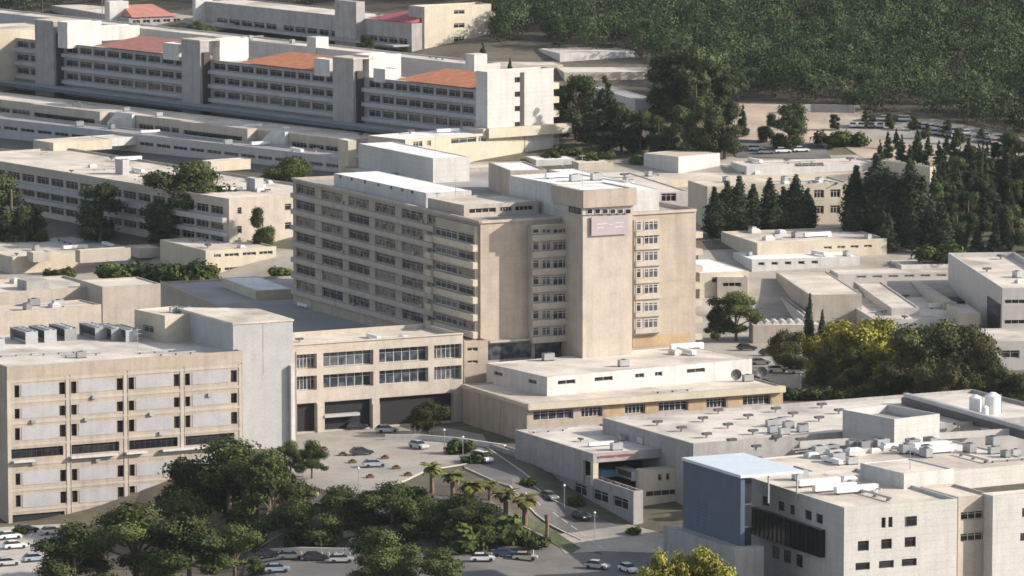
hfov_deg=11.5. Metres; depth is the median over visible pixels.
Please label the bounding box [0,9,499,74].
ward wing
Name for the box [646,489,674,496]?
window
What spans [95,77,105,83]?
window
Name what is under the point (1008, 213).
leafy tree
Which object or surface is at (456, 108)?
window
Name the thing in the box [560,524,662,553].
pavement
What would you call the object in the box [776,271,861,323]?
raised roof block
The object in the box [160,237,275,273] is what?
two storey block
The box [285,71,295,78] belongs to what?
window
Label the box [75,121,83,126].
condenser unit
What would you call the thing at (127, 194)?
window
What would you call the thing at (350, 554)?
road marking
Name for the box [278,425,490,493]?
plaza
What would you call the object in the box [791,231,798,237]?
condenser unit
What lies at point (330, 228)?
window
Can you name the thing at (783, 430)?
condenser unit
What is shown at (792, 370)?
parked car
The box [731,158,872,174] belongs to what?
white roofed wing
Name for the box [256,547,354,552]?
parking wall
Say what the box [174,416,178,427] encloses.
window
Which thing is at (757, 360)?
parked car
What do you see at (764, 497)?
window
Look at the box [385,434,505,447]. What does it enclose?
planter wall
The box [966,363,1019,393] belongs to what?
pine tree
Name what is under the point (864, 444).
condenser unit
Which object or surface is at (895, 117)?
parked car
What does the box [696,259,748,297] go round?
cream side block
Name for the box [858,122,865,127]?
parked car
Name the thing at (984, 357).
olive green tree
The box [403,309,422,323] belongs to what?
window
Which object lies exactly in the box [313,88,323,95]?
window
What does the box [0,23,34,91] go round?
building
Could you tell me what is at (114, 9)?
white tower
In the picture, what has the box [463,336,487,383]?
stair block
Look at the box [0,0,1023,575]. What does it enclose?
ground
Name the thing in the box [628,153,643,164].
bush
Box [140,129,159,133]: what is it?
roof duct
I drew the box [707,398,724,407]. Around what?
window
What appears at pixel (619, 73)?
hall
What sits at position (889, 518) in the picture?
window
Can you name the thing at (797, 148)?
parked car
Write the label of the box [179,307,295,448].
lift shaft
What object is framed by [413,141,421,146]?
window
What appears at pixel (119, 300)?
tan block
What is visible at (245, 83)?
window
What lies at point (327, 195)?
window
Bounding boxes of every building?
[0,18,475,134]
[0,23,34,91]
[0,134,292,242]
[51,4,192,24]
[186,0,422,51]
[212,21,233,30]
[221,276,292,299]
[293,324,464,433]
[515,423,660,485]
[603,389,1023,504]
[721,227,886,255]
[948,252,1023,327]
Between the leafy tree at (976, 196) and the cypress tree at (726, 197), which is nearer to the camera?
the cypress tree at (726, 197)
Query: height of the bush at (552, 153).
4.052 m
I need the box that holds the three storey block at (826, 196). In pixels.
[688,176,848,226]
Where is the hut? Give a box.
[572,160,612,169]
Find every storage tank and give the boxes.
[969,395,982,411]
[981,405,988,414]
[985,392,1001,414]
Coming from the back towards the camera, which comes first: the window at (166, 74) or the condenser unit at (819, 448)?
the window at (166, 74)
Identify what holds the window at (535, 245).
in the hospital tower at (516, 260)
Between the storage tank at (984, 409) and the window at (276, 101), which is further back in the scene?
the window at (276, 101)
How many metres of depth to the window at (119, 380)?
932.94 m
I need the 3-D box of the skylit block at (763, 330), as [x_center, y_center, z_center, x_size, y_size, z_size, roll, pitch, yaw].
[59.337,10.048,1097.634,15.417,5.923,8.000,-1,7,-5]
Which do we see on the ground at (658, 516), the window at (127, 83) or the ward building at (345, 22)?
the ward building at (345, 22)
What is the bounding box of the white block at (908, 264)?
[890,260,947,268]
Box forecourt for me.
[729,104,863,148]
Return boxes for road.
[0,138,337,174]
[459,446,661,575]
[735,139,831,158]
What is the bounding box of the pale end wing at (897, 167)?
[881,160,934,194]
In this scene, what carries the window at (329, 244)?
in the hospital tower at (516, 260)
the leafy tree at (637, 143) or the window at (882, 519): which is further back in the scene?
the leafy tree at (637, 143)
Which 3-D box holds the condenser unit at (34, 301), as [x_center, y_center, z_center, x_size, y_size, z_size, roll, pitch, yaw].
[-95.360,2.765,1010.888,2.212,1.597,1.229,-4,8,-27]
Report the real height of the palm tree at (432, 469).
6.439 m
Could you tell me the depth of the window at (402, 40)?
1456.30 m
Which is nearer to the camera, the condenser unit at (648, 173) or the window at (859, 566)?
the window at (859, 566)
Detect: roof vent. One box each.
[652,420,662,425]
[676,425,686,431]
[698,416,707,421]
[701,432,711,437]
[713,408,723,413]
[723,422,732,427]
[726,438,736,440]
[743,413,753,418]
[748,429,757,434]
[751,444,761,449]
[771,406,780,411]
[771,434,781,440]
[788,411,797,416]
[795,437,805,440]
[814,415,824,421]
[817,402,826,407]
[834,408,843,413]
[953,422,963,427]
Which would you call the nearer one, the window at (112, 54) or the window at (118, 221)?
the window at (118, 221)
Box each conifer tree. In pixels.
[480,42,485,53]
[507,58,512,68]
[571,90,596,146]
[582,75,620,151]
[736,104,750,136]
[874,205,886,236]
[876,139,886,159]
[880,208,899,251]
[883,130,893,159]
[892,128,899,148]
[894,134,906,161]
[899,202,923,250]
[904,145,914,162]
[911,128,923,163]
[916,201,937,245]
[921,148,929,165]
[923,133,934,155]
[928,167,938,196]
[929,205,956,247]
[932,141,946,164]
[934,195,944,227]
[935,142,949,171]
[935,153,949,182]
[936,168,942,183]
[944,132,949,153]
[947,130,959,165]
[949,165,964,202]
[962,154,979,193]
[966,170,980,208]
[968,220,985,251]
[976,143,985,162]
[976,191,992,233]
[977,142,991,176]
[984,143,990,161]
[986,215,1003,251]
[989,156,997,180]
[989,175,997,201]
[995,145,1012,183]
[996,152,1013,194]
[997,182,1019,227]
[1018,180,1023,214]
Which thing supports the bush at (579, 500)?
on the ground at (658, 516)
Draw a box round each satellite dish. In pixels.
[731,369,741,381]
[756,367,766,376]
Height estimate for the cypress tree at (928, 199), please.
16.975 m
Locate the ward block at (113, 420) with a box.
[0,306,242,522]
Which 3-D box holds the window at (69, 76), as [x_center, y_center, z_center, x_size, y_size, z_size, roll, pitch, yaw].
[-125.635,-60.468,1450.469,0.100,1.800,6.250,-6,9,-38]
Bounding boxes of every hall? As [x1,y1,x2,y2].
[498,61,562,69]
[539,47,634,61]
[556,67,649,80]
[595,86,653,112]
[733,252,859,271]
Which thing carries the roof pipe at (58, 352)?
on the ward block at (113, 420)
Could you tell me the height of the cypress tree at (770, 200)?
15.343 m
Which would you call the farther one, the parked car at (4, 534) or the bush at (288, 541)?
the parked car at (4, 534)
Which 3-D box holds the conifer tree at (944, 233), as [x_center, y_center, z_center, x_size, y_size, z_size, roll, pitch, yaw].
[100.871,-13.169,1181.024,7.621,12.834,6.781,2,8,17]
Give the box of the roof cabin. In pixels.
[644,150,719,172]
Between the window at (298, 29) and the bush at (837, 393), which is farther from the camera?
the window at (298, 29)
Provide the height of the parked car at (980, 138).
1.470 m
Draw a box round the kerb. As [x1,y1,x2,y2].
[0,342,800,545]
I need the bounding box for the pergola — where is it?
[259,491,318,518]
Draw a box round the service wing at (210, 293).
[160,276,371,331]
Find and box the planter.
[366,474,374,477]
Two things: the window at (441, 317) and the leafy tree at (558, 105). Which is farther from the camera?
the leafy tree at (558, 105)
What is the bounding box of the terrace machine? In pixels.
[616,466,636,480]
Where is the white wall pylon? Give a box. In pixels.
[338,138,355,172]
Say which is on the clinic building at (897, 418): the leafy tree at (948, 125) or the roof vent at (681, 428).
the roof vent at (681, 428)
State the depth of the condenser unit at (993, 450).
886.16 m
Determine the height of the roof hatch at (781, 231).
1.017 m
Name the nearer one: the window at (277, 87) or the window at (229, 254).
the window at (229, 254)
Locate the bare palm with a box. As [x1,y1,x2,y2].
[544,514,548,536]
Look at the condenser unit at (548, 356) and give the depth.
988.76 m
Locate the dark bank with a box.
[101,479,530,573]
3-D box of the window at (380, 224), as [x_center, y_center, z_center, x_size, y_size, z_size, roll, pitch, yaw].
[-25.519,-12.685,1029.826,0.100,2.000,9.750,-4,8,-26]
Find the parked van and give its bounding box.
[472,449,493,462]
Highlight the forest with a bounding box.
[0,0,1023,132]
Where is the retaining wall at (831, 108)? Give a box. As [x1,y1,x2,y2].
[786,104,854,112]
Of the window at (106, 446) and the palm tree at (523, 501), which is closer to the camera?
the palm tree at (523, 501)
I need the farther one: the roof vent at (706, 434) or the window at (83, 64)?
the window at (83, 64)
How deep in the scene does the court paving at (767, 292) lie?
1149.92 m
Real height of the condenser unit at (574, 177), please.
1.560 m
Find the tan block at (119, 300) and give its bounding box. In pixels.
[80,277,160,323]
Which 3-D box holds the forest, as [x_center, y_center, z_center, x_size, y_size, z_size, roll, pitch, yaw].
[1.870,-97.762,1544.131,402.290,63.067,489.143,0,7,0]
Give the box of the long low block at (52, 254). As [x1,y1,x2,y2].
[0,236,159,273]
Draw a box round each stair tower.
[0,337,4,349]
[663,453,802,575]
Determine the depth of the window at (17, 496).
926.36 m
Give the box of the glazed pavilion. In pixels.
[368,128,526,161]
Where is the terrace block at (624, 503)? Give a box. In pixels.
[490,444,642,524]
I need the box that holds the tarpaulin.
[598,468,617,477]
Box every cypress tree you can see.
[700,186,727,238]
[719,180,739,230]
[728,175,753,230]
[743,184,763,230]
[757,177,784,229]
[775,186,795,228]
[786,174,810,228]
[801,293,815,368]
[802,188,820,228]
[817,309,829,349]
[837,165,867,228]
[839,186,865,231]
[856,153,893,233]
[857,178,873,232]
[868,167,896,226]
[886,179,903,238]
[889,157,935,239]
[914,176,939,235]
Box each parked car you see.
[0,530,21,539]
[0,556,20,566]
[2,540,27,549]
[17,524,38,533]
[22,552,47,561]
[39,525,60,534]
[254,548,278,557]
[264,562,289,572]
[278,550,302,559]
[303,551,327,560]
[328,553,353,562]
[344,421,367,429]
[349,446,373,454]
[362,458,386,467]
[374,424,398,432]
[408,439,428,448]
[470,552,494,561]
[493,547,516,556]
[512,551,537,560]
[540,490,559,500]
[571,509,591,519]
[584,559,610,569]
[618,562,637,572]
[736,343,756,350]
[747,145,762,150]
[752,357,770,364]
[757,148,774,153]
[758,348,767,355]
[766,364,787,372]
[774,147,791,152]
[788,366,806,373]
[792,146,809,151]
[850,122,855,127]
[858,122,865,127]
[867,122,874,127]
[869,115,875,120]
[877,122,883,127]
[880,115,885,120]
[892,115,897,120]
[898,115,903,120]
[904,115,909,120]
[931,128,937,134]
[933,124,939,129]
[937,130,943,135]
[944,131,950,136]
[963,129,969,134]
[965,134,971,139]
[977,136,983,141]
[984,137,990,142]
[991,138,997,143]
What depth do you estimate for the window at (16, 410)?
924.32 m
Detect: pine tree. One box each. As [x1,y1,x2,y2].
[27,520,117,575]
[77,501,187,575]
[134,159,239,232]
[146,432,296,533]
[152,510,226,575]
[155,466,219,530]
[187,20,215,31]
[205,522,266,575]
[228,446,321,534]
[259,154,314,182]
[265,494,332,540]
[277,439,304,474]
[292,439,329,478]
[292,484,385,540]
[344,479,444,536]
[344,527,423,575]
[394,546,464,575]
[404,501,452,544]
[416,492,501,545]
[703,305,734,340]
[705,290,767,340]
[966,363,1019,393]
[999,372,1023,401]
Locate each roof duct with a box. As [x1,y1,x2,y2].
[62,244,87,249]
[102,241,113,246]
[114,156,141,160]
[131,167,144,173]
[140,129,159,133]
[223,187,242,190]
[243,123,261,126]
[251,141,270,145]
[290,147,303,152]
[298,302,307,307]
[366,333,379,337]
[436,128,459,132]
[545,171,576,178]
[588,440,613,446]
[669,342,703,348]
[676,346,695,355]
[747,157,762,163]
[798,476,840,487]
[803,231,830,237]
[811,250,826,256]
[812,481,856,493]
[822,455,842,465]
[833,483,877,494]
[883,442,906,447]
[913,444,955,455]
[914,440,948,446]
[929,302,956,308]
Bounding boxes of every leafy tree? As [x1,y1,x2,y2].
[0,172,48,242]
[13,204,50,241]
[74,182,127,241]
[145,215,173,245]
[248,206,275,245]
[359,34,374,48]
[400,47,408,52]
[554,74,598,139]
[554,85,574,134]
[605,101,636,151]
[626,108,653,153]
[643,54,677,107]
[644,114,668,151]
[646,78,676,118]
[658,126,680,151]
[661,72,688,116]
[663,43,709,109]
[669,105,703,151]
[679,74,713,121]
[684,52,733,108]
[684,102,727,151]
[704,69,741,112]
[706,107,743,158]
[756,113,776,141]
[769,101,809,149]
[829,114,839,129]
[861,109,872,125]
[884,113,895,128]
[891,172,905,184]
[907,115,918,129]
[920,124,930,138]
[930,182,944,214]
[940,180,958,203]
[941,120,951,131]
[944,200,971,247]
[947,156,968,191]
[954,128,966,144]
[955,189,979,234]
[956,145,978,175]
[960,191,981,215]
[972,175,983,192]
[976,160,989,179]
[977,128,986,139]
[977,179,1002,219]
[988,141,1002,175]
[997,204,1023,249]
[998,132,1023,165]
[998,176,1022,217]
[1010,154,1023,180]
[1012,179,1023,205]
[1014,156,1023,178]
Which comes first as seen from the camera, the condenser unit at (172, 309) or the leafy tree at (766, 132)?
the condenser unit at (172, 309)
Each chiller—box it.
[10,326,37,343]
[29,324,56,342]
[49,323,76,340]
[79,322,107,339]
[97,323,123,340]
[112,324,137,341]
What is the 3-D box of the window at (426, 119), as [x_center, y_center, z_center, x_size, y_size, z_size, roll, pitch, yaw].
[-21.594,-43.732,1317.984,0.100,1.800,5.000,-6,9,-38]
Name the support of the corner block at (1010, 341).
on the ground at (658, 516)
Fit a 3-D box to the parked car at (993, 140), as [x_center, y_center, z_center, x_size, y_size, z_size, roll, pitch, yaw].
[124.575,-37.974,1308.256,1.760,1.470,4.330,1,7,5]
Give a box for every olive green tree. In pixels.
[405,398,451,434]
[764,328,808,372]
[803,349,840,387]
[831,343,877,389]
[872,354,918,393]
[887,319,965,393]
[911,358,971,392]
[926,324,1005,389]
[950,342,1005,390]
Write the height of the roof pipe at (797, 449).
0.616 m
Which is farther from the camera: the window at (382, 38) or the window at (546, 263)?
the window at (382, 38)
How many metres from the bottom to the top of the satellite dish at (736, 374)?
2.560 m
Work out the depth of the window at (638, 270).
1005.30 m
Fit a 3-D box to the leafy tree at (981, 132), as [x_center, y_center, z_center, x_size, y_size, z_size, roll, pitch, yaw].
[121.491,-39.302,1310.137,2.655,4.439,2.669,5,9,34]
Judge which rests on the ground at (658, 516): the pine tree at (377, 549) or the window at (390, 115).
the pine tree at (377, 549)
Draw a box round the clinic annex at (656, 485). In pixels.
[636,466,674,505]
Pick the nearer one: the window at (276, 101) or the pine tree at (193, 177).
the pine tree at (193, 177)
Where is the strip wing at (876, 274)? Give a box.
[830,267,947,280]
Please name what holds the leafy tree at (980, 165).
on the ground at (658, 516)
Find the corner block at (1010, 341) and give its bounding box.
[980,328,1023,369]
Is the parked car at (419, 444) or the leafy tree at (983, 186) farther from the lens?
the leafy tree at (983, 186)
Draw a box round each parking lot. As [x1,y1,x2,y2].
[0,525,71,575]
[243,494,600,575]
[702,333,799,388]
[832,118,1023,155]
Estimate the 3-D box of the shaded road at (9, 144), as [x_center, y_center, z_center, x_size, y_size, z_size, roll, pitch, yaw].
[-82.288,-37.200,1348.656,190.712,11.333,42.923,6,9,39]
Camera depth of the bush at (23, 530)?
912.69 m
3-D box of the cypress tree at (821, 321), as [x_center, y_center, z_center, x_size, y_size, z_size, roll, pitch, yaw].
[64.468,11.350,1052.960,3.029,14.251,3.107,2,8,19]
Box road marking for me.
[13,492,602,556]
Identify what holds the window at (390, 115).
in the terraced ward building at (377, 93)
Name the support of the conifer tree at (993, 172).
on the ground at (658, 516)
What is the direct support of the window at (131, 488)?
in the ward block at (113, 420)
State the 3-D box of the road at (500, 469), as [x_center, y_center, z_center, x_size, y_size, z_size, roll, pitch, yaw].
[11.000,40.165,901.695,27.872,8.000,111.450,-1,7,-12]
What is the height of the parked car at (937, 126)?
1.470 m
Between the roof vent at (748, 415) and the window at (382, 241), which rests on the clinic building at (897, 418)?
the roof vent at (748, 415)
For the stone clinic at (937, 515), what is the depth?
837.17 m
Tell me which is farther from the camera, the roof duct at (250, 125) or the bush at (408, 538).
the roof duct at (250, 125)
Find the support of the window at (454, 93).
in the terraced ward building at (377, 93)
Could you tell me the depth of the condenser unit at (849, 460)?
874.70 m
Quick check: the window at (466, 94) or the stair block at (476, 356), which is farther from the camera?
the window at (466, 94)
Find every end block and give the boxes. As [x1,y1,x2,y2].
[408,2,494,48]
[462,67,571,151]
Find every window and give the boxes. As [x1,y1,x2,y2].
[0,107,9,112]
[4,126,17,130]
[8,171,19,179]
[11,446,62,458]
[13,109,29,114]
[14,385,18,396]
[15,409,18,418]
[15,428,18,439]
[15,473,19,484]
[16,495,19,506]
[18,41,27,47]
[18,54,28,60]
[18,67,28,73]
[21,128,33,132]
[23,173,33,182]
[23,189,34,196]
[37,176,48,184]
[38,130,50,134]
[38,192,48,199]
[38,204,48,212]
[52,178,62,186]
[52,194,63,201]
[52,207,63,214]
[55,132,67,136]
[59,382,64,393]
[59,405,64,414]
[60,425,64,436]
[60,470,65,480]
[60,491,65,502]
[66,181,77,189]
[67,48,77,53]
[67,60,77,66]
[67,73,77,79]
[67,197,77,204]
[67,209,77,217]
[70,442,118,453]
[71,381,75,392]
[71,405,75,414]
[71,424,75,435]
[72,469,76,479]
[72,491,76,501]
[81,48,91,54]
[81,61,91,68]
[81,75,91,81]
[81,183,91,190]
[94,49,104,56]
[94,63,104,69]
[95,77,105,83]
[108,51,118,57]
[108,65,118,71]
[108,78,118,84]
[110,217,121,225]
[117,378,121,389]
[117,401,121,410]
[117,420,122,431]
[118,465,122,476]
[118,487,122,496]
[122,53,132,59]
[122,66,132,73]
[122,80,132,86]
[124,190,135,199]
[125,207,135,214]
[125,220,135,227]
[128,377,132,388]
[129,400,133,409]
[129,419,133,430]
[129,437,176,449]
[129,464,133,475]
[129,486,133,492]
[135,54,145,60]
[135,68,145,74]
[135,81,146,88]
[139,124,152,129]
[139,193,149,201]
[139,209,149,215]
[139,222,147,229]
[140,142,152,146]
[149,56,159,62]
[149,69,159,76]
[149,83,159,89]
[153,195,164,204]
[156,126,169,131]
[157,144,169,148]
[163,59,173,64]
[163,71,173,77]
[163,85,173,91]
[170,228,179,235]
[172,127,178,132]
[174,146,186,150]
[174,374,177,385]
[174,397,178,406]
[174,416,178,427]
[176,72,181,78]
[177,86,181,92]
[183,217,193,224]
[183,230,193,237]
[184,433,232,445]
[185,373,188,384]
[185,396,188,405]
[185,415,189,426]
[191,148,203,152]
[197,203,208,211]
[197,219,208,227]
[197,232,208,238]
[208,150,220,154]
[212,205,222,214]
[212,222,222,229]
[212,235,222,240]
[214,63,224,69]
[214,77,225,84]
[214,91,225,98]
[218,18,226,22]
[225,152,237,156]
[225,253,238,256]
[228,65,239,71]
[228,79,239,85]
[228,93,239,99]
[230,19,239,24]
[231,370,235,381]
[231,393,235,402]
[231,412,236,423]
[242,20,251,26]
[242,66,253,73]
[242,80,253,87]
[242,94,253,101]
[242,154,254,157]
[243,252,255,255]
[255,22,263,27]
[256,68,267,74]
[256,82,267,88]
[257,96,267,103]
[259,156,271,159]
[259,251,271,254]
[267,23,276,28]
[270,69,281,76]
[271,84,281,90]
[271,98,281,104]
[284,25,293,30]
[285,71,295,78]
[285,85,295,92]
[285,99,295,106]
[285,203,290,209]
[285,222,290,229]
[292,142,306,147]
[296,26,304,32]
[297,184,314,196]
[297,200,314,212]
[297,216,314,228]
[297,232,314,244]
[297,248,314,260]
[297,354,313,368]
[297,376,314,389]
[298,264,314,277]
[298,280,314,293]
[299,73,309,79]
[299,87,309,93]
[299,101,309,108]
[308,28,316,33]
[309,144,323,149]
[310,161,322,165]
[313,74,323,81]
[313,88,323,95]
[313,103,323,109]
[320,29,328,34]
[323,190,341,202]
[323,206,342,219]
[323,222,342,235]
[323,238,342,251]
[323,255,342,268]
[323,271,342,284]
[323,287,342,300]
[323,350,370,366]
[323,372,370,387]
[326,146,337,150]
[327,76,332,82]
[327,90,332,96]
[327,104,332,111]
[327,163,337,167]
[349,196,368,209]
[349,212,368,225]
[350,229,368,242]
[350,245,368,258]
[350,262,368,275]
[350,278,368,291]
[350,294,368,308]
[370,81,379,87]
[370,95,379,102]
[370,110,380,116]
[376,202,394,215]
[376,219,394,231]
[376,235,394,248]
[376,252,394,265]
[376,268,394,282]
[376,285,394,298]
[376,302,395,315]
[379,346,425,362]
[379,368,425,383]
[380,36,386,41]
[383,82,393,89]
[383,97,393,103]
[383,111,393,118]
[390,37,396,42]
[396,83,406,90]
[396,98,406,105]
[396,113,406,120]
[400,38,406,43]
[403,208,422,221]
[403,225,422,238]
[403,242,422,255]
[403,259,422,272]
[403,275,422,289]
[403,292,422,305]
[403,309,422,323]
[410,85,419,92]
[410,100,419,106]
[410,114,419,121]
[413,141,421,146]
[423,86,433,93]
[423,101,433,108]
[423,116,433,123]
[428,214,437,224]
[434,344,458,358]
[434,365,458,379]
[435,226,457,239]
[435,244,457,256]
[435,261,457,273]
[435,278,457,290]
[436,88,446,95]
[436,103,446,110]
[436,118,446,124]
[436,295,457,308]
[436,312,457,325]
[450,90,459,96]
[450,104,459,111]
[450,119,459,126]
[451,137,475,143]
[454,10,463,13]
[454,23,463,27]
[454,36,463,41]
[459,232,473,243]
[459,249,473,260]
[459,267,473,277]
[459,284,473,295]
[459,301,473,312]
[459,318,473,329]
[463,91,473,98]
[463,106,473,113]
[463,121,473,126]
[468,347,476,350]
[478,136,485,141]
[532,228,538,233]
[532,241,538,250]
[532,259,538,268]
[532,276,538,284]
[532,293,538,302]
[532,310,538,319]
[532,327,538,335]
[533,409,571,420]
[541,326,550,335]
[542,228,550,233]
[542,241,550,250]
[542,259,550,267]
[542,276,550,284]
[542,293,550,301]
[542,310,550,319]
[552,326,564,334]
[553,228,564,233]
[553,241,564,249]
[553,259,564,267]
[553,276,564,284]
[553,293,564,301]
[553,310,564,318]
[575,483,586,495]
[581,407,600,416]
[594,489,607,502]
[615,496,627,509]
[625,404,643,413]
[636,221,641,230]
[636,236,641,244]
[636,251,641,260]
[636,268,641,278]
[636,284,640,294]
[636,302,640,311]
[636,318,640,328]
[643,284,657,293]
[643,301,657,311]
[643,318,657,328]
[644,220,657,230]
[644,235,657,244]
[644,251,657,260]
[644,268,657,277]
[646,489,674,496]
[659,401,686,411]
[661,193,675,200]
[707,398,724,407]
[723,282,740,286]
[743,395,768,405]
[763,496,768,505]
[772,545,778,558]
[779,501,783,510]
[784,549,790,562]
[791,505,794,514]
[794,162,823,166]
[796,554,802,567]
[806,510,811,520]
[814,190,823,197]
[816,206,822,213]
[817,513,822,523]
[830,189,839,196]
[830,205,839,212]
[855,562,868,569]
[858,541,867,550]
[879,560,892,567]
[881,517,884,527]
[881,539,890,548]
[888,517,891,526]
[902,558,915,565]
[905,537,914,546]
[906,516,916,525]
[1001,350,1018,357]
[1004,299,1023,303]
[1004,320,1023,323]
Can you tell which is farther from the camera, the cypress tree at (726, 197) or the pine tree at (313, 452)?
the cypress tree at (726, 197)
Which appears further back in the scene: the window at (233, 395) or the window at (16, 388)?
the window at (233, 395)
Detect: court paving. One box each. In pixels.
[0,244,292,279]
[561,155,868,233]
[695,247,963,346]
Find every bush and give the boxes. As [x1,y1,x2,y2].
[11,525,29,534]
[42,267,68,275]
[59,265,76,277]
[93,259,140,278]
[119,261,153,276]
[133,262,170,282]
[154,263,190,281]
[162,258,203,280]
[178,260,221,280]
[249,535,266,551]
[267,266,292,276]
[279,535,315,547]
[309,531,342,546]
[390,532,418,545]
[400,485,427,497]
[433,512,530,555]
[443,438,476,454]
[460,448,491,463]
[515,531,527,542]
[519,478,537,486]
[520,534,552,548]
[540,149,560,158]
[551,145,581,155]
[567,495,585,506]
[577,152,599,160]
[589,149,615,159]
[624,525,641,534]
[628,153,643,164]
[782,385,805,399]
[796,387,823,399]
[810,129,851,146]
[821,386,861,399]
[840,132,871,146]
[850,385,883,397]
[867,384,905,395]
[910,241,967,263]
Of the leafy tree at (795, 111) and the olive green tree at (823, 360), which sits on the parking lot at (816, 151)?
the leafy tree at (795, 111)
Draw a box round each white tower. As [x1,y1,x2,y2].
[105,0,128,20]
[193,0,211,20]
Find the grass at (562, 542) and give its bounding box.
[518,515,580,552]
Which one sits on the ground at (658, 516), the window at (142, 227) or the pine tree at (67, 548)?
the pine tree at (67, 548)
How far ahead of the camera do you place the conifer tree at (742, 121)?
1316.22 m
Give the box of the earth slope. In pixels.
[842,139,998,180]
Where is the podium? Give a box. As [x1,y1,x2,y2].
[462,347,785,439]
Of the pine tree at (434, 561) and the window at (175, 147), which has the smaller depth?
the pine tree at (434, 561)
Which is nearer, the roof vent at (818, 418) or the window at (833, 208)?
the roof vent at (818, 418)
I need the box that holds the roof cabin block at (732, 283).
[716,275,747,297]
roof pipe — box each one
[0,352,35,356]
[38,350,78,354]
[57,238,72,243]
[61,352,100,356]
[135,349,174,353]
[156,350,195,355]
[188,238,218,241]
[427,55,444,59]
[528,428,567,432]
[652,388,692,392]
[784,160,815,163]
[790,179,827,182]
[791,447,810,450]
[794,450,810,454]
[848,479,881,491]
[860,489,892,500]
[881,442,916,454]
[956,451,989,462]
[990,457,1023,462]
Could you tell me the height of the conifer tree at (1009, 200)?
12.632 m
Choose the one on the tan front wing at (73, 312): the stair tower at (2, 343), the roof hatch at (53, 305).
the roof hatch at (53, 305)
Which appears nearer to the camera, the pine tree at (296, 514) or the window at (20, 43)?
the pine tree at (296, 514)
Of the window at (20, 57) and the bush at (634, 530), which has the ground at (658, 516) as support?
the bush at (634, 530)
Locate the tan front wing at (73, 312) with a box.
[0,300,101,330]
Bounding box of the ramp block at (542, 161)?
[525,155,574,165]
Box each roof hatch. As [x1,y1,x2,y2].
[9,278,18,283]
[48,302,60,307]
[88,164,96,167]
[254,188,265,191]
[669,349,682,355]
[748,228,760,232]
[762,236,774,240]
[774,229,786,234]
[803,452,820,458]
[840,475,858,481]
[843,447,865,455]
[867,448,881,453]
[877,445,890,450]
[1014,279,1023,283]
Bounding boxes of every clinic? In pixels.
[0,92,375,153]
[749,440,1023,575]
[854,280,981,333]
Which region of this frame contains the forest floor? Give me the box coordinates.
[0,0,1023,132]
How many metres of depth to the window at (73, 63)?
1450.26 m
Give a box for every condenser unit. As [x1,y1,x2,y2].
[22,302,31,309]
[28,298,39,305]
[32,244,38,249]
[52,299,63,306]
[72,102,80,107]
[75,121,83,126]
[75,351,86,357]
[108,123,114,128]
[155,112,162,116]
[169,306,178,312]
[223,139,232,144]
[542,352,554,360]
[569,173,580,181]
[590,172,601,180]
[610,441,622,450]
[617,359,629,366]
[617,434,624,440]
[637,436,643,444]
[645,170,651,176]
[722,176,729,181]
[742,374,753,381]
[765,419,776,426]
[767,425,779,433]
[773,233,781,239]
[774,417,785,424]
[778,427,789,434]
[781,176,787,180]
[782,420,794,427]
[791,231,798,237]
[791,469,808,480]
[796,424,808,432]
[811,444,827,452]
[826,443,839,448]
[826,448,842,455]
[829,451,845,462]
[843,250,849,256]
[845,456,858,464]
[846,439,855,447]
[855,439,859,446]
[859,440,872,448]
[864,233,871,238]
[873,438,889,447]
[899,443,914,454]
[905,438,920,442]
[919,447,932,457]
[921,444,933,446]
[923,436,937,441]
[963,442,976,453]
[985,435,999,445]
[987,446,999,454]
[1000,449,1010,457]
[1010,448,1020,454]
[1012,270,1021,277]
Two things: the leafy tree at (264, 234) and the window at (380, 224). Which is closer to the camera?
the window at (380, 224)
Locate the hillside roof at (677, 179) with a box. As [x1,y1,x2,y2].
[608,172,852,186]
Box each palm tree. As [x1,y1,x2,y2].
[418,461,442,492]
[440,469,466,497]
[457,480,488,495]
[482,480,499,500]
[490,488,520,514]
[509,493,540,526]
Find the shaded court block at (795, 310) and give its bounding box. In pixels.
[781,298,805,319]
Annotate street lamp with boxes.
[593,511,595,537]
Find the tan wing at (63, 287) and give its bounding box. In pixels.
[0,275,86,305]
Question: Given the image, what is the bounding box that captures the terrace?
[0,114,357,171]
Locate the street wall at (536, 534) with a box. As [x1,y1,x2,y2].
[496,510,542,537]
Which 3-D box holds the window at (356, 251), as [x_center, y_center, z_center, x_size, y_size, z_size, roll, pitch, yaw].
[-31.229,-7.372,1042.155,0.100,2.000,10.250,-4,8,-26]
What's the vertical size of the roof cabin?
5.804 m
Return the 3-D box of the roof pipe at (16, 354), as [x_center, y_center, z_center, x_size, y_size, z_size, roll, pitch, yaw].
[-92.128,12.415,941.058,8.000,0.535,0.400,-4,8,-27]
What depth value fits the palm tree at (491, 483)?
895.52 m
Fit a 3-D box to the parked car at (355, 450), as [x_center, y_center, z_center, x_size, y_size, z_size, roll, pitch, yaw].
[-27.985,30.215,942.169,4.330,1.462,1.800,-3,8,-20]
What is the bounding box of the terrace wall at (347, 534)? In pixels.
[343,525,451,540]
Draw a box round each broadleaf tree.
[632,547,692,575]
[646,544,738,575]
[799,318,857,383]
[829,314,899,372]
[855,328,941,392]
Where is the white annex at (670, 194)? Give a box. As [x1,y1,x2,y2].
[602,172,687,206]
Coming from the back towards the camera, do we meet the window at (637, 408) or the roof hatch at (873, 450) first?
the window at (637, 408)
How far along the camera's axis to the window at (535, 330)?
995.78 m
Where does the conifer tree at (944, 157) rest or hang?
on the ground at (658, 516)
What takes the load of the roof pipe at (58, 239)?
on the long low block at (52, 254)
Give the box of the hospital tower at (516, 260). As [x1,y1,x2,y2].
[290,142,702,362]
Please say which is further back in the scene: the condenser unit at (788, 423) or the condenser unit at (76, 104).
the condenser unit at (76, 104)
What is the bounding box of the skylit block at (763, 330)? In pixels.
[749,318,819,342]

